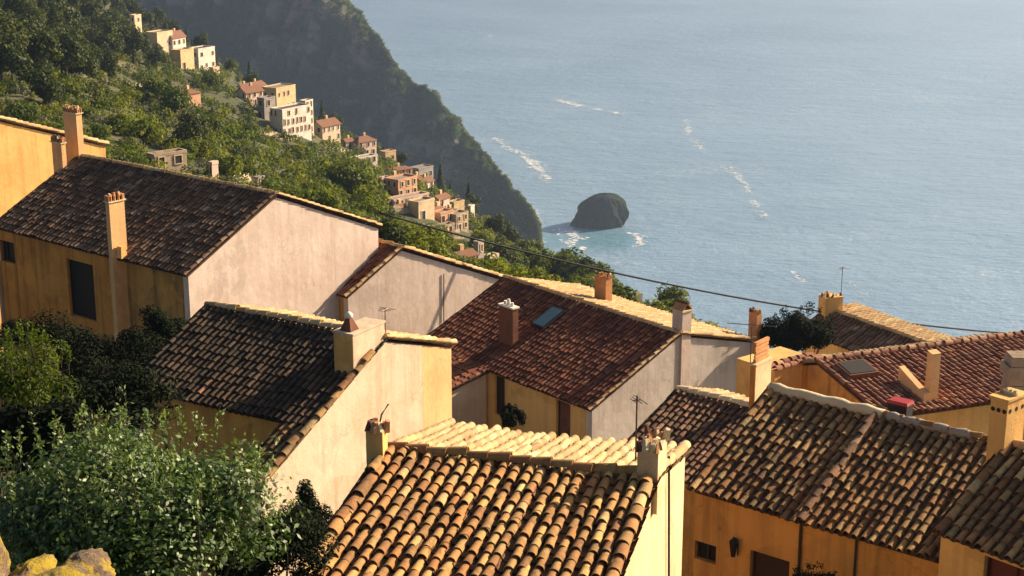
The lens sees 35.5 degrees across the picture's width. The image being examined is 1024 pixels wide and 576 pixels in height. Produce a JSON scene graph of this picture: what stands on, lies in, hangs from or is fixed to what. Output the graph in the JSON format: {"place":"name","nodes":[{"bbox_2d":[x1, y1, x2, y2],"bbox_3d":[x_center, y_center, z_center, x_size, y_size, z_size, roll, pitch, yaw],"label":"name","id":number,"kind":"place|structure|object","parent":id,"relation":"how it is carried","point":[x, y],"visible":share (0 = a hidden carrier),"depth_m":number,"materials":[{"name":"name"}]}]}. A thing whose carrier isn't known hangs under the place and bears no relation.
{"place":"outdoors","nodes":[
{"label":"outdoors","id":0,"kind":"place"},
{"bbox_2d":[0,2,496,572],"bbox_3d":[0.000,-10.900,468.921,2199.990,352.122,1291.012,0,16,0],"label":"ground","id":1,"kind":"structure","parent":0,"point":[236,100],"depth_m":272.82,"materials":[{"name":"green plant"}]},
{"bbox_2d":[0,537,10,575],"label":"boulder","id":2,"kind":"object","parent":1,"relation":"on","point":[5,562],"visible":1,"depth_m":8.64,"materials":[{"name":"stone"}]},
{"bbox_2d":[0,8,29,52],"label":"hillside tree","id":3,"kind":"object","parent":1,"relation":"on","point":[11,24],"visible":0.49,"depth_m":230.78,"materials":[{"name":"green plant"}]},
{"bbox_2d":[0,27,33,81],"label":"hillside tree","id":4,"kind":"object","parent":1,"relation":"on","point":[11,54],"visible":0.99,"depth_m":217.40,"materials":[{"name":"green plant"}]},
{"bbox_2d":[0,99,40,122],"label":"hillside tree","id":5,"kind":"object","parent":1,"relation":"on","point":[19,110],"visible":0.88,"depth_m":182.79,"materials":[{"name":"green plant"}]},
{"bbox_2d":[15,6,45,27],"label":"hillside tree","id":6,"kind":"object","parent":1,"relation":"on","point":[31,14],"visible":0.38,"depth_m":279.11,"materials":[{"name":"green plant"}]},
{"bbox_2d":[16,0,47,26],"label":"hillside tree","id":7,"kind":"object","parent":1,"relation":"on","point":[43,12],"visible":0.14,"depth_m":288.79,"materials":[{"name":"green plant"}]},
{"bbox_2d":[9,553,56,575],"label":"boulder","id":8,"kind":"object","parent":1,"relation":"on","point":[39,564],"visible":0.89,"depth_m":8.78,"materials":[{"name":"yellow stone"}]},
{"bbox_2d":[0,319,82,571],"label":"leafy bush","id":9,"kind":"object","parent":1,"relation":"on","point":[23,377],"visible":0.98,"depth_m":24.53,"materials":[{"name":"green plant"}]},
{"bbox_2d":[20,18,62,64],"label":"hillside tree","id":10,"kind":"object","parent":1,"relation":"on","point":[41,45],"visible":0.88,"depth_m":235.15,"materials":[{"name":"green plant"}]},
{"bbox_2d":[23,58,65,104],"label":"hillside tree","id":11,"kind":"object","parent":1,"relation":"on","point":[46,86],"visible":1,"depth_m":199.16,"materials":[{"name":"green plant"}]},
{"bbox_2d":[0,397,99,570],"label":"dark shrub","id":12,"kind":"object","parent":1,"relation":"on","point":[17,417],"visible":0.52,"depth_m":22.77,"materials":[{"name":"green plant"}]},
{"bbox_2d":[0,308,100,467],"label":"dark shrub","id":13,"kind":"object","parent":1,"relation":"on","point":[58,332],"visible":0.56,"depth_m":47.60,"materials":[{"name":"green plant"}]},
{"bbox_2d":[0,116,108,351],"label":"village house","id":14,"kind":"structure","parent":1,"relation":"on","point":[26,162],"depth_m":74.08,"materials":[{"name":"yellow paint"}]},
{"bbox_2d":[44,7,64,31],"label":"hillside tree","id":15,"kind":"object","parent":1,"relation":"on","point":[52,18],"visible":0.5,"depth_m":309.67,"materials":[{"name":"green plant"}]},
{"bbox_2d":[32,564,92,575],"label":"boulder","id":16,"kind":"object","parent":1,"relation":"on","point":[71,570],"visible":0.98,"depth_m":8.61,"materials":[{"name":"stone"}]},
{"bbox_2d":[43,21,86,75],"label":"hillside tree","id":17,"kind":"object","parent":1,"relation":"on","point":[71,46],"visible":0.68,"depth_m":241.24,"materials":[{"name":"green plant"}]},
{"bbox_2d":[56,75,85,97],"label":"hillside tree","id":18,"kind":"object","parent":1,"relation":"on","point":[72,87],"visible":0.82,"depth_m":221.76,"materials":[{"name":"green plant"}]},
{"bbox_2d":[58,3,84,33],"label":"hillside tree","id":19,"kind":"object","parent":1,"relation":"on","point":[69,16],"visible":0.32,"depth_m":324.49,"materials":[{"name":"green plant"}]},
{"bbox_2d":[59,51,101,77],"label":"hillside tree","id":20,"kind":"object","parent":1,"relation":"on","point":[83,68],"visible":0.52,"depth_m":248.25,"materials":[{"name":"green plant"}]},
{"bbox_2d":[70,29,94,76],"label":"hillside tree","id":21,"kind":"object","parent":1,"relation":"on","point":[86,46],"visible":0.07,"depth_m":252.18,"materials":[{"name":"green plant"}]},
{"bbox_2d":[60,548,115,575],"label":"boulder","id":22,"kind":"object","parent":1,"relation":"on","point":[95,562],"visible":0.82,"depth_m":9.03,"materials":[{"name":"yellow stone"}]},
{"bbox_2d":[77,0,103,27],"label":"hillside tree","id":23,"kind":"object","parent":1,"relation":"on","point":[90,9],"visible":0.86,"depth_m":406.44,"materials":[{"name":"green plant"}]},
{"bbox_2d":[0,355,187,572],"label":"dark shrub","id":24,"kind":"object","parent":1,"relation":"on","point":[99,388],"visible":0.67,"depth_m":32.38,"materials":[{"name":"green plant"}]},
{"bbox_2d":[85,121,113,139],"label":"hillside tree","id":25,"kind":"object","parent":1,"relation":"on","point":[97,129],"visible":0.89,"depth_m":182.35,"materials":[{"name":"green plant"}]},
{"bbox_2d":[43,328,165,453],"bbox_3d":[-12.347,4.675,48.999,3.721,7.031,2.661,-7,17,-25],"label":"dark shrub","id":26,"kind":"object","parent":1,"relation":"on","point":[104,349],"visible":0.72,"depth_m":47.99,"materials":[{"name":"green plant"}]},
{"bbox_2d":[87,31,121,55],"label":"hillside tree","id":27,"kind":"object","parent":1,"relation":"on","point":[108,40],"visible":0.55,"depth_m":325.04,"materials":[{"name":"green plant"}]},
{"bbox_2d":[92,16,125,52],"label":"hillside tree","id":28,"kind":"object","parent":1,"relation":"on","point":[107,27],"visible":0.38,"depth_m":353.78,"materials":[{"name":"green plant"}]},
{"bbox_2d":[99,46,119,82],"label":"hillside tree","id":29,"kind":"object","parent":1,"relation":"on","point":[108,64],"visible":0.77,"depth_m":290.76,"materials":[{"name":"green plant"}]},
{"bbox_2d":[105,109,134,134],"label":"hillside tree","id":30,"kind":"object","parent":1,"relation":"on","point":[118,122],"visible":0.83,"depth_m":202.50,"materials":[{"name":"green plant"}]},
{"bbox_2d":[120,24,151,63],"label":"hillside tree","id":31,"kind":"object","parent":1,"relation":"on","point":[136,41],"visible":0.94,"depth_m":369.93,"materials":[{"name":"green plant"}]},
{"bbox_2d":[121,116,164,148],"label":"hillside tree","id":32,"kind":"object","parent":1,"relation":"on","point":[142,130],"visible":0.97,"depth_m":196.75,"materials":[{"name":"green plant"}]},
{"bbox_2d":[132,73,169,104],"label":"hillside tree","id":33,"kind":"object","parent":1,"relation":"on","point":[150,88],"visible":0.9,"depth_m":261.47,"materials":[{"name":"green plant"}]},
{"bbox_2d":[119,304,186,363],"bbox_3d":[-11.356,4.054,51.369,2.257,7.251,2.054,-9,18,-29],"label":"dark shrub","id":34,"kind":"object","parent":1,"relation":"on","point":[161,325],"visible":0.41,"depth_m":50.33,"materials":[{"name":"green plant"}]},
{"bbox_2d":[0,384,309,575],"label":"leafy bush","id":35,"kind":"object","parent":1,"relation":"on","point":[120,504],"visible":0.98,"depth_m":12.44,"materials":[{"name":"green plant"}]},
{"bbox_2d":[146,46,167,67],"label":"hillside tree","id":36,"kind":"object","parent":1,"relation":"on","point":[154,55],"visible":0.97,"depth_m":379.68,"materials":[{"name":"green plant"}]},
{"bbox_2d":[145,29,172,54],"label":"hill house","id":37,"kind":"structure","parent":1,"relation":"on","point":[161,37],"depth_m":481.23,"materials":[{"name":"paint"}]},
{"bbox_2d":[146,148,186,170],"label":"hill house","id":38,"kind":"structure","parent":1,"relation":"on","point":[175,158],"depth_m":182.06,"materials":[{"name":"paint"}]},
{"bbox_2d":[158,84,195,113],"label":"hillside tree","id":39,"kind":"object","parent":1,"relation":"on","point":[177,98],"visible":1,"depth_m":250.40,"materials":[{"name":"green plant"}]},
{"bbox_2d":[170,28,186,48],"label":"hill house","id":40,"kind":"structure","parent":1,"relation":"on","point":[177,38],"depth_m":486.71,"materials":[{"name":"paint"}]},
{"bbox_2d":[170,47,194,69],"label":"hill house","id":41,"kind":"structure","parent":1,"relation":"on","point":[183,57],"depth_m":429.15,"materials":[{"name":"paint"}]},
{"bbox_2d":[170,107,210,142],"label":"hillside tree","id":42,"kind":"object","parent":1,"relation":"on","point":[191,127],"visible":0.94,"depth_m":202.96,"materials":[{"name":"green plant"}]},
{"bbox_2d":[0,105,382,425],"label":"village house","id":43,"kind":"structure","parent":1,"relation":"on","point":[107,246],"depth_m":62.90,"materials":[{"name":"brown tile"}]},
{"bbox_2d":[182,85,200,106],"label":"hill house","id":44,"kind":"structure","parent":1,"relation":"on","point":[195,95],"depth_m":327.40,"materials":[{"name":"paint"}]},
{"bbox_2d":[183,136,216,159],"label":"hillside tree","id":45,"kind":"object","parent":1,"relation":"on","point":[204,147],"visible":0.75,"depth_m":199.04,"materials":[{"name":"green plant"}]},
{"bbox_2d":[190,45,215,69],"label":"hill house","id":46,"kind":"structure","parent":1,"relation":"on","point":[204,55],"depth_m":486.62,"materials":[{"name":"paint"}]},
{"bbox_2d":[200,71,220,86],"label":"hillside tree","id":47,"kind":"object","parent":1,"relation":"on","point":[213,80],"visible":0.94,"depth_m":367.28,"materials":[{"name":"green plant"}]},
{"bbox_2d":[201,113,225,132],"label":"hillside tree","id":48,"kind":"object","parent":1,"relation":"on","point":[214,121],"visible":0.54,"depth_m":243.23,"materials":[{"name":"green plant"}]},
{"bbox_2d":[205,151,243,175],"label":"hillside tree","id":49,"kind":"object","parent":1,"relation":"on","point":[227,166],"visible":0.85,"depth_m":184.34,"materials":[{"name":"green plant"}]},
{"bbox_2d":[238,164,260,180],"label":"hillside tree","id":50,"kind":"object","parent":1,"relation":"on","point":[253,171],"visible":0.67,"depth_m":197.76,"materials":[{"name":"green plant"}]},
{"bbox_2d":[235,82,264,105],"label":"hill house","id":51,"kind":"structure","parent":1,"relation":"on","point":[253,92],"depth_m":390.70,"materials":[{"name":"paint"}]},
{"bbox_2d":[257,95,275,120],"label":"hill house","id":52,"kind":"structure","parent":1,"relation":"on","point":[266,103],"depth_m":358.27,"materials":[{"name":"paint"}]},
{"bbox_2d":[206,502,340,575],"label":"leafy bush","id":53,"kind":"object","parent":1,"relation":"on","point":[290,557],"visible":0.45,"depth_m":19.23,"materials":[{"name":"green plant"}]},
{"bbox_2d":[262,83,295,105],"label":"hill house","id":54,"kind":"structure","parent":1,"relation":"on","point":[284,93],"depth_m":469.78,"materials":[{"name":"paint"}]},
{"bbox_2d":[270,102,311,140],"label":"hill house","id":55,"kind":"structure","parent":1,"relation":"on","point":[293,119],"depth_m":355.21,"materials":[{"name":"white paint"}]},
{"bbox_2d":[135,301,457,575],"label":"village house","id":56,"kind":"structure","parent":1,"relation":"on","point":[314,393],"depth_m":39.68,"materials":[{"name":"paint"}]},
{"bbox_2d":[280,479,333,570],"bbox_3d":[-3.777,6.385,29.935,1.109,5.826,1.495,0,16,0],"label":"leafy bush","id":57,"kind":"object","parent":1,"relation":"on","point":[306,493],"visible":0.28,"depth_m":29.36,"materials":[{"name":"green plant"}]},
{"bbox_2d":[293,183,341,209],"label":"hillside tree","id":58,"kind":"object","parent":1,"relation":"on","point":[319,195],"visible":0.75,"depth_m":156.27,"materials":[{"name":"green plant"}]},
{"bbox_2d":[314,115,341,145],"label":"hill house","id":59,"kind":"structure","parent":1,"relation":"on","point":[326,128],"depth_m":395.95,"materials":[{"name":"paint"}]},
{"bbox_2d":[314,155,374,187],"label":"hillside tree","id":60,"kind":"object","parent":1,"relation":"on","point":[352,172],"visible":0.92,"depth_m":237.63,"materials":[{"name":"green plant"}]},
{"bbox_2d":[337,167,385,195],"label":"hillside tree","id":61,"kind":"object","parent":1,"relation":"on","point":[371,181],"visible":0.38,"depth_m":237.47,"materials":[{"name":"green plant"}]},
{"bbox_2d":[353,132,376,153],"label":"hill house","id":62,"kind":"structure","parent":1,"relation":"on","point":[369,142],"depth_m":421.57,"materials":[{"name":"paint"}]},
{"bbox_2d":[0,3,736,332],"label":"undergrowth","id":63,"kind":"object","parent":1,"relation":"on","point":[128,148],"visible":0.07,"depth_m":240.12,"materials":[{"name":"green plant"}]},
{"bbox_2d":[347,195,389,218],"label":"hillside tree","id":64,"kind":"object","parent":1,"relation":"on","point":[371,207],"visible":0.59,"depth_m":181.71,"materials":[{"name":"green plant"}]},
{"bbox_2d":[349,183,390,209],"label":"hillside tree","id":65,"kind":"object","parent":1,"relation":"on","point":[360,190],"visible":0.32,"depth_m":210.62,"materials":[{"name":"green plant"}]},
{"bbox_2d":[377,217,407,245],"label":"hillside tree","id":66,"kind":"object","parent":1,"relation":"on","point":[387,231],"visible":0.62,"depth_m":111.64,"materials":[{"name":"green plant"}]},
{"bbox_2d":[385,173,416,194],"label":"hill house","id":67,"kind":"structure","parent":1,"relation":"on","point":[402,183],"depth_m":273.53,"materials":[{"name":"paint"}]},
{"bbox_2d":[387,191,428,204],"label":"hill house","id":68,"kind":"structure","parent":1,"relation":"on","point":[404,198],"depth_m":268.60,"materials":[{"name":"paint"}]},
{"bbox_2d":[337,238,502,335],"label":"village house","id":69,"kind":"structure","parent":1,"relation":"on","point":[422,292],"depth_m":66.64,"materials":[{"name":"beige paint"}]},
{"bbox_2d":[407,196,434,220],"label":"hill house","id":70,"kind":"structure","parent":1,"relation":"on","point":[421,207],"depth_m":264.14,"materials":[{"name":"paint"}]},
{"bbox_2d":[411,164,433,177],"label":"hill house","id":71,"kind":"structure","parent":1,"relation":"on","point":[422,169],"depth_m":421.53,"materials":[{"name":"paint"}]},
{"bbox_2d":[404,227,451,257],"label":"hillside tree","id":72,"kind":"object","parent":1,"relation":"on","point":[436,247],"visible":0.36,"depth_m":123.99,"materials":[{"name":"green plant"}]},
{"bbox_2d":[434,208,453,222],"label":"hill house","id":73,"kind":"structure","parent":1,"relation":"on","point":[442,215],"depth_m":268.73,"materials":[{"name":"paint"}]},
{"bbox_2d":[452,209,468,232],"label":"hill house","id":74,"kind":"structure","parent":1,"relation":"on","point":[460,218],"depth_m":271.00,"materials":[{"name":"paint"}]},
{"bbox_2d":[453,244,479,259],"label":"hill house","id":75,"kind":"structure","parent":1,"relation":"on","point":[471,253],"depth_m":197.08,"materials":[{"name":"tile"}]},
{"bbox_2d":[467,229,493,247],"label":"hillside tree","id":76,"kind":"object","parent":1,"relation":"on","point":[481,234],"visible":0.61,"depth_m":264.55,"materials":[{"name":"green plant"}]},
{"bbox_2d":[296,404,692,575],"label":"village house","id":77,"kind":"structure","parent":1,"relation":"on","point":[449,497],"depth_m":23.33,"materials":[{"name":"orange tile"}]},
{"bbox_2d":[483,212,505,234],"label":"hillside tree","id":78,"kind":"object","parent":1,"relation":"on","point":[497,223],"visible":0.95,"depth_m":334.49,"materials":[{"name":"green plant"}]},
{"bbox_2d":[486,233,517,264],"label":"hillside tree","id":79,"kind":"object","parent":1,"relation":"on","point":[505,253],"visible":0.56,"depth_m":257.90,"materials":[{"name":"green plant"}]},
{"bbox_2d":[486,257,518,274],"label":"hillside tree","id":80,"kind":"object","parent":1,"relation":"on","point":[500,269],"visible":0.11,"depth_m":116.57,"materials":[{"name":"green plant"}]},
{"bbox_2d":[497,219,521,242],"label":"hillside tree","id":81,"kind":"object","parent":1,"relation":"on","point":[510,234],"visible":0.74,"depth_m":346.23,"materials":[{"name":"green plant"}]},
{"bbox_2d":[500,403,526,429],"bbox_3d":[0.002,5.486,53.096,0.869,3.550,0.766,9,18,30],"label":"climbing shrub","id":82,"kind":"object","parent":1,"relation":"on","point":[507,417],"visible":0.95,"depth_m":52.67,"materials":[{"name":"green plant"}]},
{"bbox_2d":[506,245,529,269],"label":"hillside tree","id":83,"kind":"object","parent":1,"relation":"on","point":[520,260],"visible":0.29,"depth_m":260.80,"materials":[{"name":"green plant"}]},
{"bbox_2d":[514,237,543,253],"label":"hillside tree","id":84,"kind":"object","parent":1,"relation":"on","point":[522,243],"visible":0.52,"depth_m":319.61,"materials":[{"name":"green plant"}]},
{"bbox_2d":[509,265,560,281],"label":"hillside tree","id":85,"kind":"object","parent":1,"relation":"on","point":[534,273],"visible":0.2,"depth_m":114.09,"materials":[{"name":"green plant"}]},
{"bbox_2d":[519,246,554,275],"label":"hillside tree","id":86,"kind":"object","parent":1,"relation":"on","point":[538,261],"visible":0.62,"depth_m":263.93,"materials":[{"name":"green plant"}]},
{"bbox_2d":[543,247,586,282],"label":"hillside tree","id":87,"kind":"object","parent":1,"relation":"on","point":[559,268],"visible":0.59,"depth_m":264.51,"materials":[{"name":"green plant"}]},
{"bbox_2d":[567,273,596,288],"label":"hillside tree","id":88,"kind":"object","parent":1,"relation":"on","point":[585,280],"visible":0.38,"depth_m":229.06,"materials":[{"name":"green plant"}]},
{"bbox_2d":[567,256,597,278],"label":"hillside tree","id":89,"kind":"object","parent":1,"relation":"on","point":[582,262],"visible":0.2,"depth_m":251.23,"materials":[{"name":"green plant"}]},
{"bbox_2d":[571,263,597,278],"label":"hillside tree","id":90,"kind":"object","parent":1,"relation":"on","point":[582,271],"visible":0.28,"depth_m":246.48,"materials":[{"name":"green plant"}]},
{"bbox_2d":[427,272,761,441],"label":"village house","id":91,"kind":"structure","parent":1,"relation":"on","point":[558,358],"depth_m":59.23,"materials":[{"name":"brown tile"}]},
{"bbox_2d":[612,285,639,302],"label":"hillside tree","id":92,"kind":"object","parent":1,"relation":"on","point":[626,291],"visible":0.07,"depth_m":104.19,"materials":[{"name":"green plant"}]},
{"bbox_2d":[654,281,689,303],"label":"hillside tree","id":93,"kind":"object","parent":1,"relation":"on","point":[669,293],"visible":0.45,"depth_m":172.34,"materials":[{"name":"green plant"}]},
{"bbox_2d":[379,212,1002,332],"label":"overhead cable","id":94,"kind":"object","parent":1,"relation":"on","point":[413,222],"visible":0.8,"depth_m":70.97,"materials":[{"name":"black rubber"}]},
{"bbox_2d":[627,336,772,575],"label":"village house","id":95,"kind":"structure","parent":1,"relation":"on","point":[703,421],"depth_m":43.25,"materials":[{"name":"brown tile"}]},
{"bbox_2d":[736,346,821,396],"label":"house","id":96,"kind":"structure","parent":1,"relation":"on","point":[786,366],"depth_m":50.05,"materials":[{"name":"paint"}]},
{"bbox_2d":[758,301,837,353],"bbox_3d":[10.953,3.142,61.182,3.010,5.251,2.177,-6,17,-21],"label":"leafy bush","id":97,"kind":"object","parent":1,"relation":"on","point":[797,330],"visible":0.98,"depth_m":60.29,"materials":[{"name":"green plant"}]},
{"bbox_2d":[792,559,837,575],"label":"leafy bush","id":98,"kind":"object","parent":1,"relation":"on","point":[805,573],"visible":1,"depth_m":30.44,"materials":[{"name":"green plant"}]},
{"bbox_2d":[686,382,987,575],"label":"village house","id":99,"kind":"structure","parent":1,"relation":"on","point":[785,480],"depth_m":32.30,"materials":[{"name":"brown tile"}]},
{"bbox_2d":[802,291,954,353],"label":"village house","id":100,"kind":"structure","parent":1,"relation":"on","point":[860,326],"depth_m":66.62,"materials":[{"name":"brown tile"}]},
{"bbox_2d":[801,330,1023,434],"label":"village house","id":101,"kind":"structure","parent":1,"relation":"on","point":[955,382],"depth_m":48.39,"materials":[{"name":"red tile"}]},
{"bbox_2d":[931,387,1023,575],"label":"village house","id":102,"kind":"structure","parent":1,"relation":"on","point":[979,525],"depth_m":28.93,"materials":[{"name":"tile"}]},
{"bbox_2d":[999,351,1023,439],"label":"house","id":103,"kind":"structure","parent":1,"relation":"on","point":[1011,368],"depth_m":43.32,"materials":[{"name":"beige paint"}]},
{"bbox_2d":[132,0,544,248],"bbox_3d":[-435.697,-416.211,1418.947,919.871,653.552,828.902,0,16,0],"label":"headland","id":104,"kind":"structure","parent":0,"point":[346,80],"depth_m":1292.79,"materials":[{"name":"green plant"}]},
{"bbox_2d":[146,0,542,243],"bbox_3d":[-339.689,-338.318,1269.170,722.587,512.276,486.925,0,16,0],"label":"headland scrub","id":105,"kind":"object","parent":104,"relation":"on","point":[530,213],"visible":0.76,"depth_m":1245.15,"materials":[{"name":"green plant"}]},
{"bbox_2d":[350,0,1023,352],"bbox_3d":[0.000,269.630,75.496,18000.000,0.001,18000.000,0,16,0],"label":"sea","id":106,"kind":"structure","parent":0,"point":[931,92],"depth_m":1579.73,"materials":[{"name":"liquid"}]},
{"bbox_2d":[570,193,628,229],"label":"sea rock","id":107,"kind":"object","parent":106,"relation":"in","point":[601,211],"visible":1,"depth_m":1197.02,"materials":[{"name":"grey stone"}]},
{"bbox_2d":[490,37,985,306],"bbox_3d":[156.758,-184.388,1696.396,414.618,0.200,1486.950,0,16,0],"label":"sea foam","id":108,"kind":"object","parent":106,"relation":"on","point":[575,232],"visible":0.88,"depth_m":1333.86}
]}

